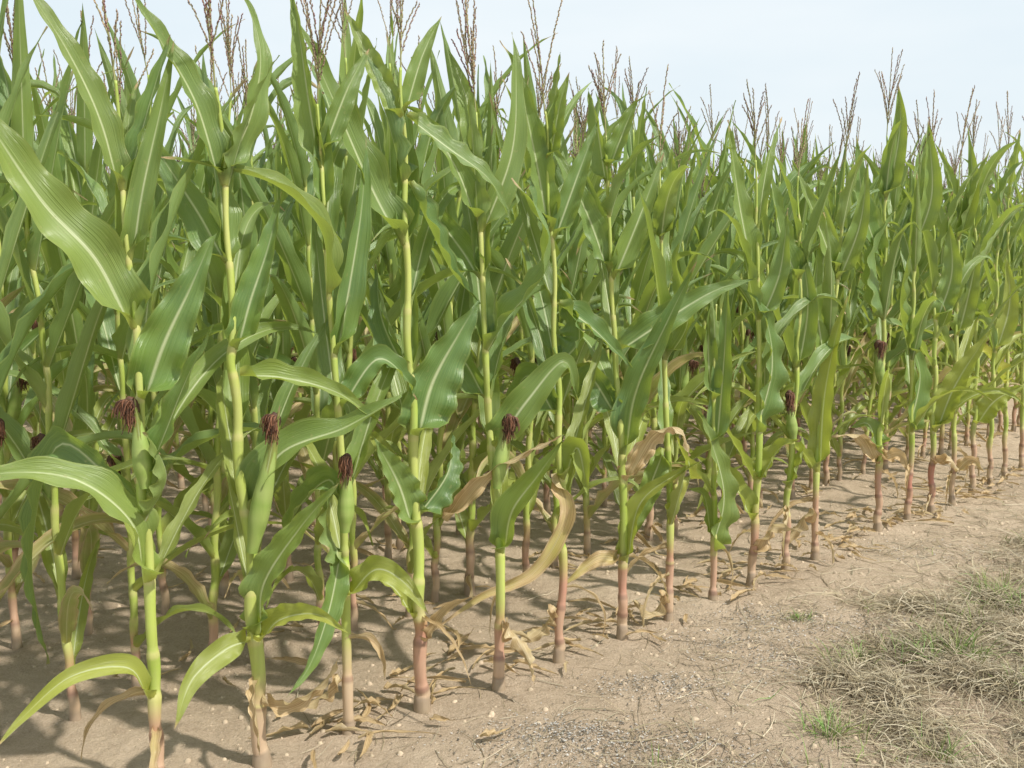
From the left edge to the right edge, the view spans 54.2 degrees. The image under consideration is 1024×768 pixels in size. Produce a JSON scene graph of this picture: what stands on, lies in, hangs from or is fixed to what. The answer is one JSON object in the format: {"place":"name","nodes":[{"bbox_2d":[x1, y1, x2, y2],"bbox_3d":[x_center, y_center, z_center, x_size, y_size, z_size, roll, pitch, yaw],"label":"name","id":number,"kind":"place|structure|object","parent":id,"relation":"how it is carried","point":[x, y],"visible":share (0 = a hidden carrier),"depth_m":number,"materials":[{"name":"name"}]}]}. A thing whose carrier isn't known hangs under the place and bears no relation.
{"place":"outdoors","nodes":[
{"label":"outdoors","id":0,"kind":"place"},
{"bbox_2d":[6,126,872,434],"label":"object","id":1,"kind":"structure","parent":0,"point":[50,312],"depth_m":8.65,"materials":[{"name":"green plant"}]},
{"bbox_2d":[0,339,1023,767],"bbox_3d":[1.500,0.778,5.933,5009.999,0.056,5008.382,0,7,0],"label":"ground","id":2,"kind":"structure","parent":0,"point":[54,743],"depth_m":3.93,"materials":[{"name":"soil"}]},
{"bbox_2d":[0,172,32,561],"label":"corn plant","id":3,"kind":"object","parent":2,"relation":"on","point":[12,282],"visible":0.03,"depth_m":4.59,"materials":[{"name":"green plant"}]},
{"bbox_2d":[11,209,51,436],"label":"corn plant","id":4,"kind":"object","parent":2,"relation":"on","point":[32,421],"visible":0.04,"depth_m":6.75,"materials":[{"name":"green plant"}]},
{"bbox_2d":[0,79,87,540],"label":"corn plant","id":5,"kind":"object","parent":2,"relation":"on","point":[6,199],"visible":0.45,"depth_m":3.44,"materials":[{"name":"green plant"}]},
{"bbox_2d":[0,201,107,557],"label":"corn plant","id":6,"kind":"object","parent":2,"relation":"on","point":[5,545],"visible":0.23,"depth_m":3.59,"materials":[{"name":"green plant"}]},
{"bbox_2d":[0,43,108,579],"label":"corn plant","id":7,"kind":"object","parent":2,"relation":"on","point":[60,171],"visible":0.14,"depth_m":4.51,"materials":[{"name":"green plant"}]},
{"bbox_2d":[0,50,126,438],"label":"corn plant","id":8,"kind":"object","parent":2,"relation":"on","point":[105,387],"visible":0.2,"depth_m":5.88,"materials":[{"name":"green plant"}]},
{"bbox_2d":[0,12,127,649],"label":"corn plant","id":9,"kind":"object","parent":2,"relation":"on","point":[13,409],"visible":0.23,"depth_m":3.88,"materials":[{"name":"green plant"}]},
{"bbox_2d":[33,84,109,516],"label":"corn plant","id":10,"kind":"object","parent":2,"relation":"on","point":[41,419],"visible":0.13,"depth_m":5.33,"materials":[{"name":"green plant"}]},
{"bbox_2d":[18,50,152,515],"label":"corn plant","id":11,"kind":"object","parent":2,"relation":"on","point":[103,399],"visible":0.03,"depth_m":5.70,"materials":[{"name":"green plant"}]},
{"bbox_2d":[39,3,133,636],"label":"corn plant","id":12,"kind":"object","parent":2,"relation":"on","point":[80,150],"visible":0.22,"depth_m":3.87,"materials":[{"name":"green plant"}]},
{"bbox_2d":[0,0,188,739],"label":"corn plant","id":13,"kind":"object","parent":2,"relation":"on","point":[30,313],"visible":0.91,"depth_m":3.04,"materials":[{"name":"green plant"}]},
{"bbox_2d":[0,0,189,721],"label":"corn plant","id":14,"kind":"object","parent":2,"relation":"on","point":[73,603],"visible":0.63,"depth_m":3.14,"materials":[{"name":"green plant"}]},
{"bbox_2d":[41,138,207,487],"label":"corn plant","id":15,"kind":"object","parent":2,"relation":"on","point":[176,445],"visible":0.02,"depth_m":6.61,"materials":[{"name":"green plant"}]},
{"bbox_2d":[14,0,273,614],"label":"corn plant","id":16,"kind":"object","parent":2,"relation":"on","point":[166,519],"visible":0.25,"depth_m":4.08,"materials":[{"name":"green plant"}]},
{"bbox_2d":[0,0,315,767],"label":"corn plant","id":17,"kind":"object","parent":2,"relation":"on","point":[98,251],"visible":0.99,"depth_m":2.66,"materials":[{"name":"green plant"}]},
{"bbox_2d":[0,21,318,686],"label":"corn plant","id":18,"kind":"object","parent":2,"relation":"on","point":[112,332],"visible":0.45,"depth_m":3.38,"materials":[{"name":"green plant"}]},
{"bbox_2d":[6,0,365,674],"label":"corn plant","id":19,"kind":"object","parent":2,"relation":"on","point":[222,560],"visible":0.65,"depth_m":3.57,"materials":[{"name":"green plant"}]},
{"bbox_2d":[108,90,300,545],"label":"corn plant","id":20,"kind":"object","parent":2,"relation":"on","point":[198,179],"visible":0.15,"depth_m":4.98,"materials":[{"name":"green plant"}]},
{"bbox_2d":[179,98,249,511],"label":"corn plant","id":21,"kind":"object","parent":2,"relation":"on","point":[205,504],"visible":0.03,"depth_m":5.97,"materials":[{"name":"green plant"}]},
{"bbox_2d":[145,35,304,662],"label":"corn plant","id":22,"kind":"object","parent":2,"relation":"on","point":[259,406],"visible":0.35,"depth_m":3.66,"materials":[{"name":"green plant"}]},
{"bbox_2d":[176,45,281,596],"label":"corn plant","id":23,"kind":"object","parent":2,"relation":"on","point":[210,318],"visible":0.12,"depth_m":4.33,"materials":[{"name":"green plant"}]},
{"bbox_2d":[170,100,300,507],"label":"corn plant","id":24,"kind":"object","parent":2,"relation":"on","point":[256,158],"visible":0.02,"depth_m":5.92,"materials":[{"name":"green plant"}]},
{"bbox_2d":[100,34,399,589],"bbox_3d":[-1.103,-0.287,4.447,1.338,2.534,0.815,-2,7,-15],"label":"corn plant","id":25,"kind":"object","parent":2,"relation":"on","point":[299,244],"visible":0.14,"depth_m":4.38,"materials":[{"name":"green plant"}]},
{"bbox_2d":[135,0,401,767],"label":"corn plant","id":26,"kind":"object","parent":2,"relation":"on","point":[250,476],"visible":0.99,"depth_m":2.86,"materials":[{"name":"green plant"}]},
{"bbox_2d":[249,77,310,583],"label":"corn plant","id":27,"kind":"object","parent":2,"relation":"on","point":[283,491],"visible":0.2,"depth_m":4.46,"materials":[{"name":"green plant"}]},
{"bbox_2d":[161,0,427,735],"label":"corn plant","id":28,"kind":"object","parent":2,"relation":"on","point":[339,269],"visible":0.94,"depth_m":3.06,"materials":[{"name":"green plant"}]},
{"bbox_2d":[201,92,425,559],"bbox_3d":[-0.859,-0.252,4.876,1.293,2.355,0.437,-2,7,-13],"label":"corn plant","id":29,"kind":"object","parent":2,"relation":"on","point":[357,335],"visible":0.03,"depth_m":4.77,"materials":[{"name":"green plant"}]},
{"bbox_2d":[240,2,435,624],"bbox_3d":[-0.743,-0.184,3.889,0.849,2.466,1.330,2,7,12],"label":"corn plant","id":30,"kind":"object","parent":2,"relation":"on","point":[298,274],"visible":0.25,"depth_m":3.71,"materials":[{"name":"green plant"}]},
{"bbox_2d":[193,0,533,630],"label":"corn plant","id":31,"kind":"object","parent":2,"relation":"on","point":[350,56],"visible":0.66,"depth_m":3.91,"materials":[{"name":"green plant"}]},
{"bbox_2d":[293,0,511,713],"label":"corn plant","id":32,"kind":"object","parent":2,"relation":"on","point":[437,373],"visible":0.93,"depth_m":3.23,"materials":[{"name":"green plant"}]},
{"bbox_2d":[302,61,516,549],"bbox_3d":[-0.590,-0.330,5.017,0.586,2.481,1.445,8,13,39],"label":"corn plant","id":33,"kind":"object","parent":2,"relation":"on","point":[389,249],"visible":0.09,"depth_m":4.90,"materials":[{"name":"green plant"}]},
{"bbox_2d":[357,132,467,500],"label":"corn plant","id":34,"kind":"object","parent":2,"relation":"on","point":[380,265],"visible":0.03,"depth_m":5.91,"materials":[{"name":"green plant"}]},
{"bbox_2d":[356,0,504,558],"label":"corn plant","id":35,"kind":"object","parent":2,"relation":"on","point":[389,417],"visible":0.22,"depth_m":5.00,"materials":[{"name":"green plant"}]},
{"bbox_2d":[285,33,590,617],"bbox_3d":[-0.327,-0.223,4.215,1.351,2.466,0.718,1,5,14],"label":"corn plant","id":36,"kind":"object","parent":2,"relation":"on","point":[444,295],"visible":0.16,"depth_m":4.18,"materials":[{"name":"green plant"}]},
{"bbox_2d":[335,0,557,602],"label":"corn plant","id":37,"kind":"object","parent":2,"relation":"on","point":[455,213],"visible":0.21,"depth_m":4.27,"materials":[{"name":"green plant"}]},
{"bbox_2d":[368,123,535,545],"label":"corn plant","id":38,"kind":"object","parent":2,"relation":"on","point":[501,372],"visible":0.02,"depth_m":5.32,"materials":[{"name":"green plant"}]},
{"bbox_2d":[411,57,513,535],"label":"corn plant","id":39,"kind":"object","parent":2,"relation":"on","point":[459,443],"visible":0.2,"depth_m":5.27,"materials":[{"name":"green plant"}]},
{"bbox_2d":[354,46,590,597],"bbox_3d":[-0.253,-0.248,4.461,1.276,2.456,0.533,6,10,42],"label":"corn plant","id":40,"kind":"object","parent":2,"relation":"on","point":[510,248],"visible":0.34,"depth_m":4.44,"materials":[{"name":"green plant"}]},
{"bbox_2d":[408,0,578,691],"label":"corn plant","id":41,"kind":"object","parent":2,"relation":"on","point":[510,418],"visible":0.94,"depth_m":3.39,"materials":[{"name":"green plant"}]},
{"bbox_2d":[0,471,1023,767],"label":"soil clods","id":42,"kind":"object","parent":2,"relation":"on","point":[490,713],"visible":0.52,"depth_m":4.08,"materials":[{"name":"soil"}]},
{"bbox_2d":[21,359,1023,767],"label":"leaf litter","id":43,"kind":"object","parent":2,"relation":"on","point":[369,701],"visible":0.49,"depth_m":4.27,"materials":[{"name":"plant"}]},
{"bbox_2d":[415,37,634,571],"bbox_3d":[0.037,-0.274,4.473,0.400,2.498,1.423,6,9,41],"label":"corn plant","id":44,"kind":"object","parent":2,"relation":"on","point":[532,436],"visible":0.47,"depth_m":4.49,"materials":[{"name":"green plant"}]},
{"bbox_2d":[434,0,631,663],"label":"corn plant","id":45,"kind":"object","parent":2,"relation":"on","point":[558,210],"visible":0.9,"depth_m":3.65,"materials":[{"name":"green plant"}]},
{"bbox_2d":[427,69,655,478],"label":"corn plant","id":46,"kind":"object","parent":2,"relation":"on","point":[480,437],"visible":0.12,"depth_m":5.54,"materials":[{"name":"green plant"}]},
{"bbox_2d":[476,110,657,568],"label":"corn plant","id":47,"kind":"object","parent":2,"relation":"on","point":[573,262],"visible":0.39,"depth_m":4.74,"materials":[{"name":"green plant"}]},
{"bbox_2d":[519,80,618,453],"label":"corn plant","id":48,"kind":"object","parent":2,"relation":"on","point":[567,410],"visible":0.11,"depth_m":5.90,"materials":[{"name":"green plant"}]},
{"bbox_2d":[498,72,645,521],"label":"corn plant","id":49,"kind":"object","parent":2,"relation":"on","point":[546,500],"visible":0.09,"depth_m":5.76,"materials":[{"name":"green plant"}]},
{"bbox_2d":[500,77,713,556],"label":"corn plant","id":50,"kind":"object","parent":2,"relation":"on","point":[589,511],"visible":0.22,"depth_m":4.96,"materials":[{"name":"green plant"}]},
{"bbox_2d":[200,445,1023,767],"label":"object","id":51,"kind":"object","parent":2,"relation":"on","point":[738,641],"visible":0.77,"depth_m":3.79,"materials":[{"name":"beige plant"}]},
{"bbox_2d":[551,46,678,506],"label":"corn plant","id":52,"kind":"object","parent":2,"relation":"on","point":[603,471],"visible":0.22,"depth_m":5.96,"materials":[{"name":"green plant"}]},
{"bbox_2d":[553,40,755,640],"bbox_3d":[0.429,-0.139,4.000,0.993,2.348,0.628,3,8,25],"label":"corn plant","id":53,"kind":"object","parent":2,"relation":"on","point":[647,335],"visible":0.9,"depth_m":3.87,"materials":[{"name":"green plant"}]},
{"bbox_2d":[593,56,720,557],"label":"corn plant","id":54,"kind":"object","parent":2,"relation":"on","point":[638,286],"visible":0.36,"depth_m":5.02,"materials":[{"name":"green plant"}]},
{"bbox_2d":[560,101,759,542],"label":"corn plant","id":55,"kind":"object","parent":2,"relation":"on","point":[693,385],"visible":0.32,"depth_m":5.21,"materials":[{"name":"green plant"}]},
{"bbox_2d":[627,63,701,626],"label":"corn plant","id":56,"kind":"object","parent":2,"relation":"on","point":[665,265],"visible":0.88,"depth_m":4.05,"materials":[{"name":"green plant"}]},
{"bbox_2d":[621,131,730,535],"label":"corn plant","id":57,"kind":"object","parent":2,"relation":"on","point":[679,377],"visible":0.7,"depth_m":5.37,"materials":[{"name":"green plant"}]},
{"bbox_2d":[654,113,710,476],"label":"corn plant","id":58,"kind":"object","parent":2,"relation":"on","point":[686,419],"visible":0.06,"depth_m":6.70,"materials":[{"name":"green plant"}]},
{"bbox_2d":[620,83,754,513],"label":"corn plant","id":59,"kind":"object","parent":2,"relation":"on","point":[729,448],"visible":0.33,"depth_m":5.71,"materials":[{"name":"green plant"}]},
{"bbox_2d":[371,527,1023,767],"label":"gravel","id":60,"kind":"structure","parent":2,"relation":"on","point":[568,736],"depth_m":3.31,"materials":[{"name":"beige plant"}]},
{"bbox_2d":[672,284,739,600],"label":"corn plant","id":61,"kind":"object","parent":2,"relation":"on","point":[718,373],"visible":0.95,"depth_m":4.33,"materials":[{"name":"green plant"}]},
{"bbox_2d":[622,106,801,445],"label":"corn plant","id":62,"kind":"object","parent":2,"relation":"on","point":[692,337],"visible":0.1,"depth_m":6.40,"materials":[{"name":"green plant"}]},
{"bbox_2d":[689,139,752,469],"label":"corn plant","id":63,"kind":"object","parent":2,"relation":"on","point":[711,280],"visible":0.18,"depth_m":6.65,"materials":[{"name":"green plant"}]},
{"bbox_2d":[695,138,761,427],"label":"corn plant","id":64,"kind":"object","parent":2,"relation":"on","point":[736,391],"visible":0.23,"depth_m":8.29,"materials":[{"name":"green plant"}]},
{"bbox_2d":[645,146,837,514],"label":"corn plant","id":65,"kind":"object","parent":2,"relation":"on","point":[704,226],"visible":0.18,"depth_m":5.53,"materials":[{"name":"green plant"}]},
{"bbox_2d":[690,107,805,466],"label":"corn plant","id":66,"kind":"object","parent":2,"relation":"on","point":[742,308],"visible":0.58,"depth_m":7.20,"materials":[{"name":"green plant"}]},
{"bbox_2d":[694,122,823,460],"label":"corn plant","id":67,"kind":"object","parent":2,"relation":"on","point":[750,321],"visible":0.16,"depth_m":7.31,"materials":[{"name":"green plant"}]},
{"bbox_2d":[658,117,867,507],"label":"corn plant","id":68,"kind":"object","parent":2,"relation":"on","point":[750,377],"visible":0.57,"depth_m":5.95,"materials":[{"name":"green plant"}]},
{"bbox_2d":[689,80,845,587],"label":"corn plant","id":69,"kind":"object","parent":2,"relation":"on","point":[766,298],"visible":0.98,"depth_m":4.51,"materials":[{"name":"green plant"}]},
{"bbox_2d":[522,481,1023,767],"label":"dry grass","id":70,"kind":"structure","parent":2,"relation":"on","point":[861,681],"depth_m":3.60,"materials":[{"name":"beige plant"}]},
{"bbox_2d":[689,99,863,571],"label":"corn plant","id":71,"kind":"object","parent":2,"relation":"on","point":[799,339],"visible":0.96,"depth_m":4.70,"materials":[{"name":"green plant"}]},
{"bbox_2d":[701,83,900,508],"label":"corn plant","id":72,"kind":"object","parent":2,"relation":"on","point":[766,219],"visible":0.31,"depth_m":5.87,"materials":[{"name":"green plant"}]},
{"bbox_2d":[773,120,828,498],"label":"corn plant","id":73,"kind":"object","parent":2,"relation":"on","point":[793,283],"visible":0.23,"depth_m":6.19,"materials":[{"name":"green plant"}]},
{"bbox_2d":[767,146,856,493],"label":"corn plant","id":74,"kind":"object","parent":2,"relation":"on","point":[805,407],"visible":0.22,"depth_m":6.25,"materials":[{"name":"green plant"}]},
{"bbox_2d":[754,71,870,562],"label":"corn plant","id":75,"kind":"object","parent":2,"relation":"on","point":[840,258],"visible":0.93,"depth_m":4.88,"materials":[{"name":"green plant"}]},
{"bbox_2d":[731,140,897,441],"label":"corn plant","id":76,"kind":"object","parent":2,"relation":"on","point":[799,412],"visible":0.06,"depth_m":7.69,"materials":[{"name":"green plant"}]},
{"bbox_2d":[744,115,901,485],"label":"corn plant","id":77,"kind":"object","parent":2,"relation":"on","point":[834,208],"visible":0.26,"depth_m":6.56,"materials":[{"name":"green plant"}]},
{"bbox_2d":[644,529,1023,767],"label":"grass","id":78,"kind":"structure","parent":2,"relation":"on","point":[912,642],"depth_m":3.86,"materials":[{"name":"plant"}]},
{"bbox_2d":[780,116,892,480],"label":"corn plant","id":79,"kind":"object","parent":2,"relation":"on","point":[844,355],"visible":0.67,"depth_m":6.79,"materials":[{"name":"green plant"}]},
{"bbox_2d":[781,697,895,751],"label":"grass tuft","id":80,"kind":"object","parent":2,"relation":"on","point":[833,732],"visible":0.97,"depth_m":3.20,"materials":[{"name":"plant"}]},
{"bbox_2d":[806,227,893,444],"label":"corn plant","id":81,"kind":"object","parent":2,"relation":"on","point":[861,284],"visible":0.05,"depth_m":8.17,"materials":[{"name":"green plant"}]},
{"bbox_2d":[808,164,925,439],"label":"corn plant","id":82,"kind":"object","parent":2,"relation":"on","point":[854,388],"visible":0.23,"depth_m":8.31,"materials":[{"name":"green plant"}]},
{"bbox_2d":[832,47,919,531],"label":"corn plant","id":83,"kind":"object","parent":2,"relation":"on","point":[893,158],"visible":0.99,"depth_m":5.39,"materials":[{"name":"green plant"}]},
{"bbox_2d":[785,131,980,474],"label":"corn plant","id":84,"kind":"object","parent":2,"relation":"on","point":[893,199],"visible":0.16,"depth_m":6.85,"materials":[{"name":"green plant"}]},
{"bbox_2d":[801,120,984,469],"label":"corn plant","id":85,"kind":"object","parent":2,"relation":"on","point":[923,268],"visible":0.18,"depth_m":7.06,"materials":[{"name":"green plant"}]},
{"bbox_2d":[838,144,952,424],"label":"corn plant","id":86,"kind":"object","parent":2,"relation":"on","point":[899,376],"visible":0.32,"depth_m":7.15,"materials":[{"name":"green plant"}]},
{"bbox_2d":[855,153,963,460],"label":"corn plant","id":87,"kind":"object","parent":2,"relation":"on","point":[905,430],"visible":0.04,"depth_m":7.37,"materials":[{"name":"green plant"}]},
{"bbox_2d":[877,184,989,457],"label":"corn plant","id":88,"kind":"object","parent":2,"relation":"on","point":[946,369],"visible":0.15,"depth_m":7.53,"materials":[{"name":"green plant"}]},
{"bbox_2d":[873,716,999,767],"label":"grass tuft","id":89,"kind":"object","parent":2,"relation":"on","point":[951,747],"visible":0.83,"depth_m":3.08,"materials":[{"name":"plant"}]},
{"bbox_2d":[888,100,990,519],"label":"corn plant","id":90,"kind":"object","parent":2,"relation":"on","point":[927,189],"visible":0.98,"depth_m":5.60,"materials":[{"name":"green plant"}]},
{"bbox_2d":[856,140,1022,454],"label":"corn plant","id":91,"kind":"object","parent":2,"relation":"on","point":[943,354],"visible":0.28,"depth_m":7.53,"materials":[{"name":"green plant"}]},
{"bbox_2d":[862,91,1023,516],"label":"corn plant","id":92,"kind":"object","parent":2,"relation":"on","point":[952,280],"visible":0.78,"depth_m":5.82,"materials":[{"name":"green plant"}]},
{"bbox_2d":[886,99,1023,493],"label":"corn plant","id":93,"kind":"object","parent":2,"relation":"on","point":[984,410],"visible":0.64,"depth_m":6.32,"materials":[{"name":"green plant"}]},
{"bbox_2d":[919,85,1003,505],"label":"corn plant","id":94,"kind":"object","parent":2,"relation":"on","point":[965,315],"visible":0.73,"depth_m":6.04,"materials":[{"name":"green plant"}]},
{"bbox_2d":[906,613,1016,672],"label":"grass tuft","id":95,"kind":"object","parent":2,"relation":"on","point":[973,646],"visible":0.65,"depth_m":3.83,"materials":[{"name":"plant"}]},
{"bbox_2d":[932,135,1014,449],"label":"corn plant","id":96,"kind":"object","parent":2,"relation":"on","point":[986,230],"visible":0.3,"depth_m":7.65,"materials":[{"name":"green plant"}]},
{"bbox_2d":[928,170,1019,445],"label":"corn plant","id":97,"kind":"object","parent":2,"relation":"on","point":[983,358],"visible":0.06,"depth_m":8.06,"materials":[{"name":"green plant"}]},
{"bbox_2d":[924,175,1023,445],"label":"corn plant","id":98,"kind":"object","parent":2,"relation":"on","point":[990,300],"visible":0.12,"depth_m":8.08,"materials":[{"name":"green plant"}]},
{"bbox_2d":[939,90,1023,479],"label":"corn plant","id":99,"kind":"object","parent":2,"relation":"on","point":[1016,228],"visible":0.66,"depth_m":6.77,"materials":[{"name":"green plant"}]},
{"bbox_2d":[953,102,1023,484],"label":"corn plant","id":100,"kind":"object","parent":2,"relation":"on","point":[1004,326],"visible":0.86,"depth_m":6.56,"materials":[{"name":"green plant"}]},
{"bbox_2d":[954,116,1023,470],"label":"corn plant","id":101,"kind":"object","parent":2,"relation":"on","point":[1021,443],"visible":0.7,"depth_m":7.06,"materials":[{"name":"green plant"}]},
{"bbox_2d":[961,156,1023,431],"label":"corn plant","id":102,"kind":"object","parent":2,"relation":"on","point":[1017,380],"visible":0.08,"depth_m":8.77,"materials":[{"name":"green plant"}]},
{"bbox_2d":[965,188,1023,435],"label":"corn plant","id":103,"kind":"object","parent":2,"relation":"on","point":[1013,251],"visible":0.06,"depth_m":8.46,"materials":[{"name":"green plant"}]},
{"bbox_2d":[979,193,1023,437],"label":"corn plant","id":104,"kind":"object","parent":2,"relation":"on","point":[1018,328],"visible":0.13,"depth_m":8.41,"materials":[{"name":"green plant"}]},
{"bbox_2d":[0,0,1023,202],"label":"sky","id":105,"kind":"structure","parent":0,"point":[816,51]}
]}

